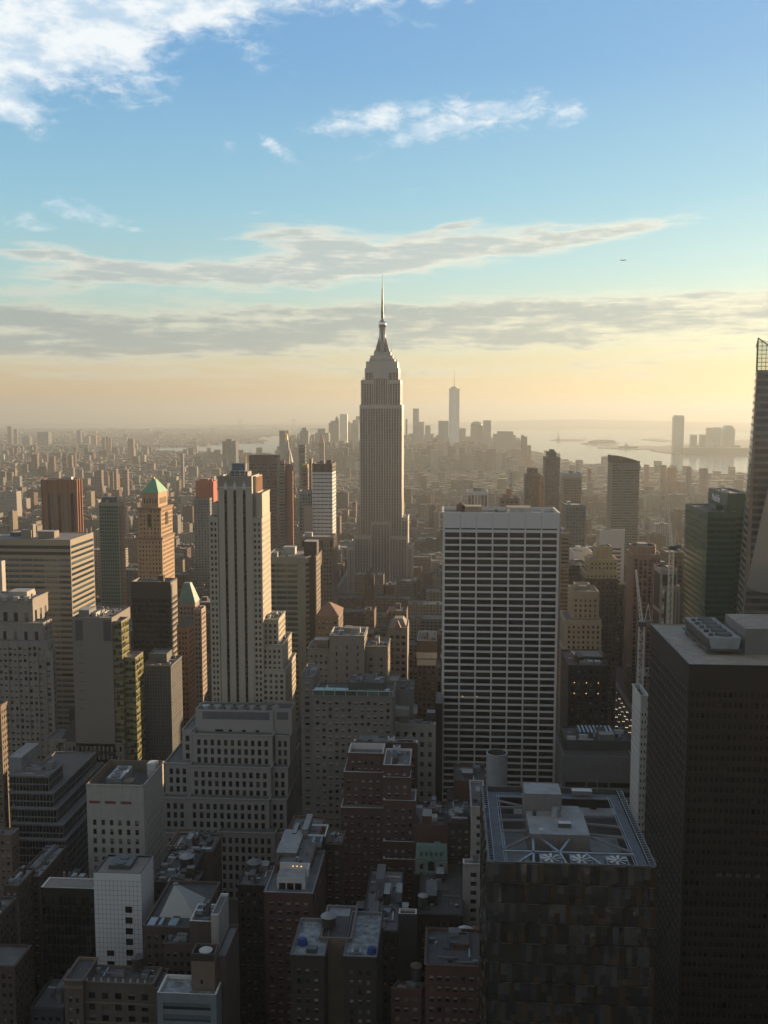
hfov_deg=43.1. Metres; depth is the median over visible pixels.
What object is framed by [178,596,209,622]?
city building
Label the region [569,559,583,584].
office building
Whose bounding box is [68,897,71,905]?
window
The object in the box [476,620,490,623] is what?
window
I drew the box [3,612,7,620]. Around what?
window
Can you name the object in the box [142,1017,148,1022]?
window
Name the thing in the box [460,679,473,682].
window
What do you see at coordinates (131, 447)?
apartment tower
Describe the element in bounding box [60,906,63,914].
window
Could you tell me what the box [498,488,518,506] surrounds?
office building
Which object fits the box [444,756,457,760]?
window
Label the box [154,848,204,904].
apartment building
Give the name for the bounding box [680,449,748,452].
windows
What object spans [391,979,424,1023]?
apartment building
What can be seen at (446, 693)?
window
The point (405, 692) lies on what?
office building
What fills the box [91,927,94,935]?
window
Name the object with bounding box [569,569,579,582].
windows
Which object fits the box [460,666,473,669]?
window
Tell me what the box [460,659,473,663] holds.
window
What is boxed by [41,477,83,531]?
office tower
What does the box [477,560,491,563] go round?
window
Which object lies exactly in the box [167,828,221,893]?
apartment building
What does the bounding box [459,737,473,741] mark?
window
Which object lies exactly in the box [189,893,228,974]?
apartment building
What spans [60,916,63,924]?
window
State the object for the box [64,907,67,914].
window
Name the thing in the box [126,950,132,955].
window
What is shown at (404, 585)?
city building
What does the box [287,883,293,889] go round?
penthouse window
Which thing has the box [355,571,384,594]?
city building
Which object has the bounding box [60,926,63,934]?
window
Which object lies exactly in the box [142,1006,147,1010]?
window
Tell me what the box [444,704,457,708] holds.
window
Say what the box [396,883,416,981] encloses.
apartment building
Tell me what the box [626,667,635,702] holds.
city building
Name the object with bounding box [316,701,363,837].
windows
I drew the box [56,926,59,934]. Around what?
window
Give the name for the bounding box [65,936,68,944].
window
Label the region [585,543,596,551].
city building
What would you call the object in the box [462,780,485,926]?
apartment building
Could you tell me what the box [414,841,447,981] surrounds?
building
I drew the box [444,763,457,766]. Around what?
window
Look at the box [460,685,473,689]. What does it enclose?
window
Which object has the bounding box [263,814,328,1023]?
apartment building
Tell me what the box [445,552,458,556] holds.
window
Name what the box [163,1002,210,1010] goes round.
window
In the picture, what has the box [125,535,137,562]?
city building
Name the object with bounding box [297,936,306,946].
tarpaulin
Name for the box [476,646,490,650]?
window
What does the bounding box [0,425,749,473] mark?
water
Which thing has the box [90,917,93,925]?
window
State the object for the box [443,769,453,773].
window
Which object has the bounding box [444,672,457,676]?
window
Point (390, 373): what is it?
windows
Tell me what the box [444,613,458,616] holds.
window
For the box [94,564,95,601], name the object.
city building
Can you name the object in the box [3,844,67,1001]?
apartment building
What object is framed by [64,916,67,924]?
window
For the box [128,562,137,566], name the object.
city building
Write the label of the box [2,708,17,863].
windows
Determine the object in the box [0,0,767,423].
sky
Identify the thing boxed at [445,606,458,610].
window
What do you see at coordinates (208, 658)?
city building
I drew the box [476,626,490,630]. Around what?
window
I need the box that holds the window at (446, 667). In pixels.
[444,665,458,669]
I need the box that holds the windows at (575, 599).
[558,599,598,730]
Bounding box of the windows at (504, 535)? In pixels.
[443,533,556,801]
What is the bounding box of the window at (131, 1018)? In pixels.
[129,1016,134,1021]
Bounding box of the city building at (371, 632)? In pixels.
[368,627,374,637]
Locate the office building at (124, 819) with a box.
[86,759,165,877]
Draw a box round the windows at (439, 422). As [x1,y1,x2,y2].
[439,422,447,438]
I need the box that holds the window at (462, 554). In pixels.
[461,553,474,556]
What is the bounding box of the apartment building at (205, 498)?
[194,478,216,585]
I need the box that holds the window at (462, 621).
[460,619,474,623]
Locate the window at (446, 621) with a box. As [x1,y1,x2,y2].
[444,619,458,623]
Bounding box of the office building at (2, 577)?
[0,560,5,590]
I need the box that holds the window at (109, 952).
[107,950,113,955]
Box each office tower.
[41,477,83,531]
[98,496,126,606]
[131,575,177,663]
[249,455,279,550]
[303,456,335,532]
[441,505,559,801]
[560,470,581,528]
[560,649,608,730]
[561,501,585,547]
[606,454,640,562]
[644,614,767,1023]
[682,488,745,624]
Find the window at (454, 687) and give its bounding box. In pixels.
[444,685,457,689]
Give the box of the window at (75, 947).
[74,946,77,954]
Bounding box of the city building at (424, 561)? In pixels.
[414,555,430,583]
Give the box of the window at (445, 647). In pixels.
[444,646,458,649]
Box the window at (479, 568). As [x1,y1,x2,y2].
[477,566,490,570]
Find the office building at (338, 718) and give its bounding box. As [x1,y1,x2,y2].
[300,664,395,837]
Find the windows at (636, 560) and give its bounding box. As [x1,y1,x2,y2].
[623,555,659,684]
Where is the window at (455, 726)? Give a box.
[444,724,457,728]
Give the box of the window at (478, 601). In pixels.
[477,600,490,603]
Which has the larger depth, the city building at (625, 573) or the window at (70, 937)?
the city building at (625, 573)
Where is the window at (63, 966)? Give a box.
[62,965,65,973]
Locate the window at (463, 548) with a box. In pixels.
[461,546,475,550]
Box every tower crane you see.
[635,569,652,687]
[666,484,680,623]
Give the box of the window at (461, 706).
[460,705,473,708]
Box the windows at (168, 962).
[148,961,189,974]
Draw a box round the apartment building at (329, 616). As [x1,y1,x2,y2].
[316,602,343,636]
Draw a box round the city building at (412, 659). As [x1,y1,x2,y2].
[409,638,416,714]
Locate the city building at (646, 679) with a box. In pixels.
[635,667,648,693]
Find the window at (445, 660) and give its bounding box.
[444,659,458,662]
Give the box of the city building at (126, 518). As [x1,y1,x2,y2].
[124,507,128,535]
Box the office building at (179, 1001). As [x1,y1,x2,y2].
[157,974,221,1023]
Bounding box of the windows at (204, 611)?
[195,611,206,705]
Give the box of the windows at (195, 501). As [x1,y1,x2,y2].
[195,501,210,585]
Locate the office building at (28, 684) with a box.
[0,588,66,772]
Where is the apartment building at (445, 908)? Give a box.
[356,856,463,1023]
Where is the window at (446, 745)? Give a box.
[444,743,457,747]
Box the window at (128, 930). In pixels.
[126,928,132,934]
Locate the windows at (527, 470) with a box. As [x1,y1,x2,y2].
[523,470,543,506]
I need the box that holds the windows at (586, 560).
[579,560,615,726]
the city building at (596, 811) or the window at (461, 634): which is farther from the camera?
the window at (461, 634)
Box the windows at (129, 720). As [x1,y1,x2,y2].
[116,619,145,759]
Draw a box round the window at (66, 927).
[65,926,68,934]
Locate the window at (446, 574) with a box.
[445,573,458,576]
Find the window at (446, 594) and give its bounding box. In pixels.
[445,593,458,596]
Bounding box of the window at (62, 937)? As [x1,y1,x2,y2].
[61,936,64,944]
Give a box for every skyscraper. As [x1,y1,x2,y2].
[222,439,238,469]
[279,430,286,459]
[300,428,309,451]
[315,429,329,441]
[319,434,324,461]
[329,421,339,440]
[335,416,338,440]
[340,414,347,442]
[347,274,413,593]
[348,422,349,442]
[350,420,359,444]
[405,419,406,440]
[413,409,423,442]
[425,425,430,441]
[438,421,448,441]
[449,370,459,445]
[459,428,465,441]
[470,421,482,443]
[483,420,490,448]
[493,431,519,449]
[521,435,526,466]
[527,445,530,466]
[671,415,683,452]
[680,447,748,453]
[689,435,696,446]
[699,435,705,446]
[706,428,712,446]
[712,427,720,446]
[721,425,734,447]
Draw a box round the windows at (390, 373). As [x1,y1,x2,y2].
[348,373,411,587]
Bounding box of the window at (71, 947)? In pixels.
[70,946,73,954]
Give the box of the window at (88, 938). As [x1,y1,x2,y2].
[87,937,90,945]
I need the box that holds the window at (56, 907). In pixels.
[55,906,58,914]
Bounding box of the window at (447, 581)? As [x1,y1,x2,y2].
[445,579,458,583]
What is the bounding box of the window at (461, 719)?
[460,718,473,721]
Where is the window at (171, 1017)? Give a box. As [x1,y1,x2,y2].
[163,1014,210,1021]
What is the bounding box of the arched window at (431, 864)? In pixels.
[428,861,433,870]
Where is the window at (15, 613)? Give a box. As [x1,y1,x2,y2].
[14,612,17,620]
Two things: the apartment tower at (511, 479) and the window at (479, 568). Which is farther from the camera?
the apartment tower at (511, 479)
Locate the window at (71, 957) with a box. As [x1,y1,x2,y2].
[70,956,73,963]
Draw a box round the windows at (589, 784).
[587,782,629,804]
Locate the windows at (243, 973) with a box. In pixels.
[242,972,263,1022]
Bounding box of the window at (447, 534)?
[445,532,459,536]
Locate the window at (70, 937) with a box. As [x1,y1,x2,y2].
[69,936,72,944]
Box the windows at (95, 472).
[95,472,103,495]
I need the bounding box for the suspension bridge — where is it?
[212,419,321,429]
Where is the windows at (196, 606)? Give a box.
[181,606,196,618]
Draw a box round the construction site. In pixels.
[652,548,683,623]
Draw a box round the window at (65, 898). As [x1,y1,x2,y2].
[64,897,67,904]
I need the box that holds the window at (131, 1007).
[129,1005,134,1010]
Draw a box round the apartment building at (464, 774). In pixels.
[453,764,485,799]
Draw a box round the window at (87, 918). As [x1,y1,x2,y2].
[86,917,89,925]
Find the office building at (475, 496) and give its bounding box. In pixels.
[466,487,487,506]
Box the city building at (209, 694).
[207,685,211,701]
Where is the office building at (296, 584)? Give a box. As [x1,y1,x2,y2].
[271,540,321,745]
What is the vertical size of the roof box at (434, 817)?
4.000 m
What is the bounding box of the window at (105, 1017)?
[103,1015,108,1020]
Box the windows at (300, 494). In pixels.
[300,494,311,536]
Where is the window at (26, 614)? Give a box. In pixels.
[25,613,28,621]
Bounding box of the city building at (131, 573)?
[126,565,137,602]
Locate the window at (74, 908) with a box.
[73,907,76,915]
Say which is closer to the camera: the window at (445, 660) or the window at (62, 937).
the window at (62, 937)
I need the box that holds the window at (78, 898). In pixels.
[77,897,80,905]
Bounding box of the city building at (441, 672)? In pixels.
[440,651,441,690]
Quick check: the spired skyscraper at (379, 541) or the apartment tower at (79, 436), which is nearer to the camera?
the spired skyscraper at (379, 541)
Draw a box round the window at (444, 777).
[443,775,453,779]
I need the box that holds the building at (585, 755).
[555,725,630,804]
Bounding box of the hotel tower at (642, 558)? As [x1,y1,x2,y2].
[623,542,659,684]
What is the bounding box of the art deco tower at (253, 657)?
[208,452,296,740]
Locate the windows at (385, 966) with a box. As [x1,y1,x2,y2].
[384,965,424,1019]
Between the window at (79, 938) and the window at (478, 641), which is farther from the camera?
the window at (478, 641)
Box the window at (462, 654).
[460,652,474,656]
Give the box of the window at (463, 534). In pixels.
[461,532,475,536]
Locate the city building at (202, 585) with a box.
[194,584,209,588]
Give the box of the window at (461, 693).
[460,692,473,695]
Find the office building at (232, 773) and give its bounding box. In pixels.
[164,701,301,899]
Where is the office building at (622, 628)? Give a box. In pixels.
[616,583,624,665]
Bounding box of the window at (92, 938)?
[91,937,94,945]
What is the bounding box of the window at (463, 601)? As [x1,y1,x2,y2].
[461,599,474,603]
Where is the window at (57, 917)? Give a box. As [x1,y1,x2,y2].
[56,916,59,924]
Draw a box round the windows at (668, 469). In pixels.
[667,469,675,490]
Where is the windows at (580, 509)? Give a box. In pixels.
[562,508,584,547]
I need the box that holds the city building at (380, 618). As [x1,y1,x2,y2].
[376,612,386,624]
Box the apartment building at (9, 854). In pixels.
[0,701,19,895]
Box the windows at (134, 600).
[133,598,177,663]
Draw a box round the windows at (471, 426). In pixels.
[471,426,480,443]
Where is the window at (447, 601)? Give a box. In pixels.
[445,599,458,603]
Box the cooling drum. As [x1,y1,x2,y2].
[486,749,507,785]
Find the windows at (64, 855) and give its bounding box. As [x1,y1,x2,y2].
[23,855,65,989]
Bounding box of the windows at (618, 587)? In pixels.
[616,587,624,663]
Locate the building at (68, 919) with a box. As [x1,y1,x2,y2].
[40,871,95,985]
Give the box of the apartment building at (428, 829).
[415,796,447,855]
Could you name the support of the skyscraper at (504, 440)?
on the ground at (233, 911)
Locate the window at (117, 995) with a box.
[115,993,120,998]
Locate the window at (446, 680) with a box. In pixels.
[444,678,457,682]
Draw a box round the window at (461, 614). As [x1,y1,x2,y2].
[460,613,474,617]
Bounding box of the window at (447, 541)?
[445,539,459,543]
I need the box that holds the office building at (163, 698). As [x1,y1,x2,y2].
[143,648,182,792]
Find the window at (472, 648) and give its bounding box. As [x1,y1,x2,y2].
[460,646,474,650]
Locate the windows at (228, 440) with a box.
[223,440,237,467]
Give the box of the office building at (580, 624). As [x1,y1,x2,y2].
[558,582,602,732]
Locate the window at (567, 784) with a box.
[565,782,585,786]
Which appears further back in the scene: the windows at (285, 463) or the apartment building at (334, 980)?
the windows at (285, 463)
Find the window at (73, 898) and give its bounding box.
[72,897,75,905]
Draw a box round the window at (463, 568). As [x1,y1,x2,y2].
[461,566,474,570]
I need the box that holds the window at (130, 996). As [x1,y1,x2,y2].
[128,994,134,999]
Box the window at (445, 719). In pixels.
[444,717,457,721]
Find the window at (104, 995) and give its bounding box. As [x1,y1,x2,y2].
[102,993,107,998]
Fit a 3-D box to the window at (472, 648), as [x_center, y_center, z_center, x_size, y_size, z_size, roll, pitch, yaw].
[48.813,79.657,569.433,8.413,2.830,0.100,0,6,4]
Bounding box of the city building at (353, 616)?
[343,608,364,626]
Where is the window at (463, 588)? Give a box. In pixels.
[461,586,474,590]
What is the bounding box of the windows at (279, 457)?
[250,457,279,549]
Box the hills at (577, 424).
[232,419,750,429]
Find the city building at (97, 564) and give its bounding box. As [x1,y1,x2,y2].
[94,547,127,590]
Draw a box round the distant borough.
[0,427,328,448]
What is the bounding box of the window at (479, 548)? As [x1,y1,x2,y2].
[477,546,491,550]
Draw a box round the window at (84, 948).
[83,947,86,954]
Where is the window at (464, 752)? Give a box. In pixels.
[459,750,473,754]
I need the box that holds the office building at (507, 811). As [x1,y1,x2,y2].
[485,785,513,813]
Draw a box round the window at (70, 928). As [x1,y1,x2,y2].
[69,926,72,934]
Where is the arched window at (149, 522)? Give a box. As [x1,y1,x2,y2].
[147,514,151,527]
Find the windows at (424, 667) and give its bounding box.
[419,666,433,721]
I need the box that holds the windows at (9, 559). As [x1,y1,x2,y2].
[0,538,94,728]
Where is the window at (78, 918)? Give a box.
[77,917,80,925]
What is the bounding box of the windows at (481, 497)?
[466,495,486,506]
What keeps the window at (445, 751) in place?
in the office tower at (500, 571)
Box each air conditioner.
[106,766,132,783]
[109,854,137,869]
[306,945,317,953]
[312,836,322,847]
[351,948,361,954]
[388,736,394,741]
[391,749,397,756]
[393,744,399,751]
[462,805,469,815]
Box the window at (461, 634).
[460,633,474,636]
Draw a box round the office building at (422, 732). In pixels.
[395,704,435,800]
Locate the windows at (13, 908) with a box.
[10,908,30,1002]
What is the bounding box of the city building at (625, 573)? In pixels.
[624,563,625,583]
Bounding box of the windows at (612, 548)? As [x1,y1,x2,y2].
[612,548,620,661]
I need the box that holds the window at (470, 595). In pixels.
[461,593,474,597]
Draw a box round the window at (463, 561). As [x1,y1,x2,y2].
[461,559,474,563]
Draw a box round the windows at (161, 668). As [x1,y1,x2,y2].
[144,659,182,760]
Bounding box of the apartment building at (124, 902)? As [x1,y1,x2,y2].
[94,854,153,965]
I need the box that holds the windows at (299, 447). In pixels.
[299,447,305,487]
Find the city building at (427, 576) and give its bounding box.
[423,570,432,584]
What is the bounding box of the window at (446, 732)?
[444,730,457,734]
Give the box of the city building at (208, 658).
[207,652,210,665]
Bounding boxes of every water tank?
[72,868,80,875]
[131,953,143,972]
[179,852,193,868]
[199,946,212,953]
[247,858,261,871]
[321,911,336,930]
[410,962,422,981]
[418,893,427,909]
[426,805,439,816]
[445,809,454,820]
[456,502,464,511]
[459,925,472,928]
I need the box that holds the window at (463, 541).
[461,539,475,543]
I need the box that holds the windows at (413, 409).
[413,409,423,441]
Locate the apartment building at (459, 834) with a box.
[447,799,470,863]
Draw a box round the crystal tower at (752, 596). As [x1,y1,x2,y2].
[736,338,767,613]
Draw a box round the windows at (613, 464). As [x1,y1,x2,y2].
[611,464,638,560]
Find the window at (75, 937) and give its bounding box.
[74,936,77,944]
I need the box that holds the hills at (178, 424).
[0,423,409,424]
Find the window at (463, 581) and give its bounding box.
[461,579,474,583]
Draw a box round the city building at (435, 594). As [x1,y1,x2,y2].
[429,588,441,600]
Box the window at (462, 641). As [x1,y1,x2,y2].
[460,639,474,643]
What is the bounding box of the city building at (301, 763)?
[301,746,301,779]
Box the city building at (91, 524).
[83,517,98,546]
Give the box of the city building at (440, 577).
[432,568,441,587]
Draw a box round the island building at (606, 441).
[599,440,611,442]
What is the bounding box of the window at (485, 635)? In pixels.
[476,633,490,637]
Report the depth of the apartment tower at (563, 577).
762.45 m
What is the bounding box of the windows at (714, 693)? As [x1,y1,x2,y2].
[653,653,767,1023]
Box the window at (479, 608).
[476,606,490,610]
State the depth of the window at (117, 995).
326.77 m
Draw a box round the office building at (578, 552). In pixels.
[569,545,592,560]
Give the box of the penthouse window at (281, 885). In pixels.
[279,883,285,888]
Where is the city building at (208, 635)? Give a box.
[206,609,210,651]
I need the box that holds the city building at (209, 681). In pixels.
[207,666,211,689]
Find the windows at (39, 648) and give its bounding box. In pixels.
[0,632,57,772]
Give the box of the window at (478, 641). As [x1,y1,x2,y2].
[476,639,490,643]
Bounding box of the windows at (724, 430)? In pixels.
[721,430,734,445]
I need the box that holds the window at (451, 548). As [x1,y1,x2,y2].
[445,546,458,550]
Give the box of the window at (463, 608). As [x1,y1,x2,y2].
[460,606,474,610]
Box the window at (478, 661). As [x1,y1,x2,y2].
[476,659,489,663]
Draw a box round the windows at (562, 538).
[556,538,568,717]
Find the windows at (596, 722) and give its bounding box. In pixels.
[571,721,603,723]
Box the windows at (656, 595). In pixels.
[653,553,681,623]
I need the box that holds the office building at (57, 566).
[0,524,95,728]
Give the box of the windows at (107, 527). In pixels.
[99,506,125,606]
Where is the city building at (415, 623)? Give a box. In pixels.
[408,613,421,638]
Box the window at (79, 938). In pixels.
[78,937,81,944]
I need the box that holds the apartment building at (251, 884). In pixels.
[236,861,273,1023]
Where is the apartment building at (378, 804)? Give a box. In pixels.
[340,735,417,908]
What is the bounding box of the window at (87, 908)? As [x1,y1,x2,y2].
[86,907,89,915]
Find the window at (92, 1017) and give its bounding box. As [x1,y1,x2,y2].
[89,1015,95,1019]
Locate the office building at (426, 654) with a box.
[416,630,436,721]
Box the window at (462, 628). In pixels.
[460,626,474,630]
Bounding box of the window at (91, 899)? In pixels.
[90,898,93,905]
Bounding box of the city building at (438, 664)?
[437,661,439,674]
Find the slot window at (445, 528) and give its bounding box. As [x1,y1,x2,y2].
[445,528,556,529]
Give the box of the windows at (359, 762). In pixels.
[344,750,413,907]
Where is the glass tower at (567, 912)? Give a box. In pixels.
[478,775,656,1023]
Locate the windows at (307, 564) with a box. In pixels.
[271,558,319,723]
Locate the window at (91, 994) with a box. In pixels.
[89,992,94,997]
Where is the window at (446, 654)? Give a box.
[444,652,458,656]
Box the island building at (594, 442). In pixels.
[588,440,601,443]
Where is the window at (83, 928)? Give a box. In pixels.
[82,927,85,935]
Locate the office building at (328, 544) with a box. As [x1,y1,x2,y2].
[300,532,337,605]
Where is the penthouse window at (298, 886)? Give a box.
[295,883,301,889]
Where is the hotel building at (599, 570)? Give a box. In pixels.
[579,543,617,726]
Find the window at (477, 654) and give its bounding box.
[476,653,489,656]
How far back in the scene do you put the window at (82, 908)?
376.02 m
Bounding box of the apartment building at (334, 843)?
[324,830,345,910]
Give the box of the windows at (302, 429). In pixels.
[302,429,308,450]
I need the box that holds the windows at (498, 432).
[493,432,517,448]
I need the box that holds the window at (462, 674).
[460,672,473,676]
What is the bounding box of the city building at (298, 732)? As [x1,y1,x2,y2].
[296,724,301,787]
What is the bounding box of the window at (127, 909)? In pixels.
[125,906,131,912]
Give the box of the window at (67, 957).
[66,956,69,963]
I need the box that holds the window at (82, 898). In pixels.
[81,897,84,905]
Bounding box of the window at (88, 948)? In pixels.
[87,947,90,954]
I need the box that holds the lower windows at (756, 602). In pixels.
[744,587,767,613]
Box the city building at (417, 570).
[414,565,421,577]
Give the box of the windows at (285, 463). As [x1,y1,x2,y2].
[280,463,294,548]
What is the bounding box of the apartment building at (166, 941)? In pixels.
[142,880,219,974]
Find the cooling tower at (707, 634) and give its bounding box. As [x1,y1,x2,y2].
[682,617,743,653]
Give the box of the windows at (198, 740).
[165,739,286,896]
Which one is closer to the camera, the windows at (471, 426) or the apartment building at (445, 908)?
the apartment building at (445, 908)
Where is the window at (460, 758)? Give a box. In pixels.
[459,757,473,760]
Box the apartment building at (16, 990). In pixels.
[0,896,32,1023]
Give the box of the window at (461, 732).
[459,731,473,734]
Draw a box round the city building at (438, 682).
[438,675,439,690]
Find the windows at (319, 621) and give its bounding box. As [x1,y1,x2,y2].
[319,621,335,634]
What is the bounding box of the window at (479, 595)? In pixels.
[477,593,490,597]
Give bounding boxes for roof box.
[122,778,135,784]
[147,760,157,776]
[416,805,422,816]
[432,814,436,821]
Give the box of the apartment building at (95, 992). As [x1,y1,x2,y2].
[62,956,168,1023]
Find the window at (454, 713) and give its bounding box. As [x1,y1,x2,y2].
[444,711,457,715]
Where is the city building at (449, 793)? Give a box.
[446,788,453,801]
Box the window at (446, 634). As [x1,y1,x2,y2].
[444,632,458,636]
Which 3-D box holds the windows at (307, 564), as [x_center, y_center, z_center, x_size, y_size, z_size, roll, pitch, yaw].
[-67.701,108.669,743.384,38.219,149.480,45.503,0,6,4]
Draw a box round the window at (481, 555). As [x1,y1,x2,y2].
[477,553,491,557]
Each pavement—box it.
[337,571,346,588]
[616,681,631,711]
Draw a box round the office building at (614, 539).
[599,528,624,665]
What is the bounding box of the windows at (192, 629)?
[179,628,194,724]
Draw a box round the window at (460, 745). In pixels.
[459,744,473,747]
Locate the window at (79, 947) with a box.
[78,946,81,954]
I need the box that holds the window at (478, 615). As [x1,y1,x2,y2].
[476,613,490,617]
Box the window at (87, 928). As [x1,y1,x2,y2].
[86,927,89,935]
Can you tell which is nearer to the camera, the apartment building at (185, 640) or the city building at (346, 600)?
the apartment building at (185, 640)
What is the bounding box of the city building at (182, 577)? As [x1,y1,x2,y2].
[175,572,191,598]
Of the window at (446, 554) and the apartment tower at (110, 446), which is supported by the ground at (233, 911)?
the apartment tower at (110, 446)
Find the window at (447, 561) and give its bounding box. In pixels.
[445,559,458,563]
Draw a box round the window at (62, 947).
[61,946,64,953]
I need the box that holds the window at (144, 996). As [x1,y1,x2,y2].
[142,994,147,999]
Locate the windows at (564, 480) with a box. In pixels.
[560,480,580,528]
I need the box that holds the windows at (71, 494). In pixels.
[43,492,81,531]
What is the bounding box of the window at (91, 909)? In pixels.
[90,907,93,915]
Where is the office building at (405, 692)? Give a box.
[388,674,414,720]
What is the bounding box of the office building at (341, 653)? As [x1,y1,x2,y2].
[307,625,390,681]
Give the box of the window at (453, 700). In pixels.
[444,698,457,702]
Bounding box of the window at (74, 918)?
[73,917,76,924]
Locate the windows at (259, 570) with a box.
[211,522,286,702]
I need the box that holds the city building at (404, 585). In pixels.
[393,577,414,599]
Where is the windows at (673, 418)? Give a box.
[671,418,683,450]
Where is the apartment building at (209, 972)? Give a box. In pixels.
[191,924,239,1023]
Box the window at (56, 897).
[55,896,58,904]
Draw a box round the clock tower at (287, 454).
[285,436,289,520]
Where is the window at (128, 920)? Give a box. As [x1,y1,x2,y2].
[125,917,132,923]
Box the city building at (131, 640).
[131,626,132,650]
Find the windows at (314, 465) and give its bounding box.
[313,465,335,531]
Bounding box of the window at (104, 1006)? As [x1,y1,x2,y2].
[102,1004,108,1009]
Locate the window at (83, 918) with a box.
[82,917,85,925]
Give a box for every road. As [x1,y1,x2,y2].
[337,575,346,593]
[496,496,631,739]
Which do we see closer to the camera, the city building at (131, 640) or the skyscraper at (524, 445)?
the city building at (131, 640)
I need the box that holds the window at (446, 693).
[444,691,457,695]
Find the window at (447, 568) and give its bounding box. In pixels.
[445,566,458,570]
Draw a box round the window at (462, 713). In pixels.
[460,711,473,715]
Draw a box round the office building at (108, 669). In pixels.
[72,606,145,765]
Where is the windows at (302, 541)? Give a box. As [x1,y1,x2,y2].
[302,541,331,604]
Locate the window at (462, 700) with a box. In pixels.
[460,698,473,702]
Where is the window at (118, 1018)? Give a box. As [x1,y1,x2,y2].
[116,1016,121,1021]
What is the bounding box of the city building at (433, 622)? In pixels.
[422,614,441,630]
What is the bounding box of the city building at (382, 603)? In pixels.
[374,594,410,612]
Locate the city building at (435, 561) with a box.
[431,558,442,570]
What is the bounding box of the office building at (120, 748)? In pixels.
[58,708,127,762]
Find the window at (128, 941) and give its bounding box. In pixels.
[126,939,132,944]
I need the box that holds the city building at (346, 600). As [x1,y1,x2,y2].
[337,593,363,607]
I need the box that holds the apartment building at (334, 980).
[289,905,383,1023]
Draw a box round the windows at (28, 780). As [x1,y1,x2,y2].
[10,757,102,876]
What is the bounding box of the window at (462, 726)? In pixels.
[460,724,473,728]
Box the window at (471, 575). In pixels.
[461,573,474,577]
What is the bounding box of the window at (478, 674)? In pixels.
[476,672,489,676]
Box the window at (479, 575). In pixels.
[477,573,490,577]
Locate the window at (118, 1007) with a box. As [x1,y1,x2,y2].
[115,1004,121,1009]
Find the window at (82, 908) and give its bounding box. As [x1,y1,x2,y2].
[81,907,84,915]
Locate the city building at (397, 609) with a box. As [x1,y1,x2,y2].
[388,603,407,625]
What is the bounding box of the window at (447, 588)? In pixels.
[445,586,458,590]
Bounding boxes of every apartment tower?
[7,426,12,443]
[14,429,18,443]
[22,437,31,445]
[31,454,38,467]
[37,432,51,444]
[49,456,55,474]
[62,454,67,474]
[67,455,73,466]
[77,430,81,442]
[83,436,90,443]
[91,435,96,444]
[94,470,103,496]
[101,437,105,449]
[106,437,108,449]
[109,438,111,451]
[109,471,113,489]
[113,469,117,489]
[122,470,129,497]
[128,439,134,456]
[136,477,174,577]
[178,582,199,621]
[181,454,184,486]
[194,605,207,707]
[279,450,294,548]
[299,445,305,490]
[299,490,311,548]
[301,464,308,489]
[309,458,312,489]
[509,471,512,494]
[523,468,544,506]
[543,449,559,510]
[556,527,569,732]
[587,468,591,486]
[643,465,648,485]
[659,465,666,492]
[667,467,676,491]
[685,467,691,493]
[699,468,707,493]
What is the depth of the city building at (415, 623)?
998.37 m
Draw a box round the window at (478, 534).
[477,533,491,536]
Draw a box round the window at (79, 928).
[78,927,81,934]
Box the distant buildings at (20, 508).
[0,474,724,690]
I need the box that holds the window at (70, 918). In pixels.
[69,917,72,924]
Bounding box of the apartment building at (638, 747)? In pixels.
[629,684,647,836]
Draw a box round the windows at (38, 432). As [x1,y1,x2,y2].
[38,432,51,444]
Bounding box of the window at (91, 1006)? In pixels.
[89,1003,94,1008]
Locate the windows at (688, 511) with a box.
[682,509,743,624]
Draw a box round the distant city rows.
[0,434,746,498]
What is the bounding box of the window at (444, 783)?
[443,782,453,785]
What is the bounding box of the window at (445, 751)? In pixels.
[444,750,457,753]
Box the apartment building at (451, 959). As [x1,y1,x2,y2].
[424,927,479,1023]
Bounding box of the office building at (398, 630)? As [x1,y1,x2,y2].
[388,615,408,679]
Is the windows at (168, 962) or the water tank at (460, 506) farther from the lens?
the water tank at (460, 506)
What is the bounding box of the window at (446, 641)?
[444,639,458,643]
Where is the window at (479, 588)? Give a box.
[477,586,490,590]
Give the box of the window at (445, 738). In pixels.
[444,737,457,741]
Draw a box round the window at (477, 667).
[476,666,489,670]
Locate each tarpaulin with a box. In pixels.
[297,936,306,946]
[367,945,376,954]
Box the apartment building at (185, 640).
[176,616,195,726]
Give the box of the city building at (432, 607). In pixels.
[423,600,441,613]
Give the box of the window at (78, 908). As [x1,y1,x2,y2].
[77,907,80,915]
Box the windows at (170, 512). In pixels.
[139,497,173,577]
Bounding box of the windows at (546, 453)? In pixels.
[543,453,558,509]
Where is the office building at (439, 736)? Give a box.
[435,691,442,801]
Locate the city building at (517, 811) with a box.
[514,809,521,813]
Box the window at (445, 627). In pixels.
[444,626,458,630]
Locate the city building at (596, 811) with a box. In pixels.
[579,807,615,814]
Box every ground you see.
[0,425,317,448]
[229,434,645,924]
[491,429,750,431]
[551,439,587,440]
[581,442,620,444]
[599,446,668,449]
[641,438,671,442]
[650,439,749,455]
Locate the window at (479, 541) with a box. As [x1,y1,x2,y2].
[477,539,491,543]
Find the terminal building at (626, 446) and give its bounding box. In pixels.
[619,443,637,447]
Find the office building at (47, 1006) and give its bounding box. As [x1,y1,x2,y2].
[29,969,68,1023]
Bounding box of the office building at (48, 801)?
[8,743,103,877]
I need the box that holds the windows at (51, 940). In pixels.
[42,896,61,984]
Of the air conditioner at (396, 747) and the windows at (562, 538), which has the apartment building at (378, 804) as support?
the air conditioner at (396, 747)
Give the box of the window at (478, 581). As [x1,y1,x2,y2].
[477,580,490,583]
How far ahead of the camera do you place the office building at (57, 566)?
718.69 m

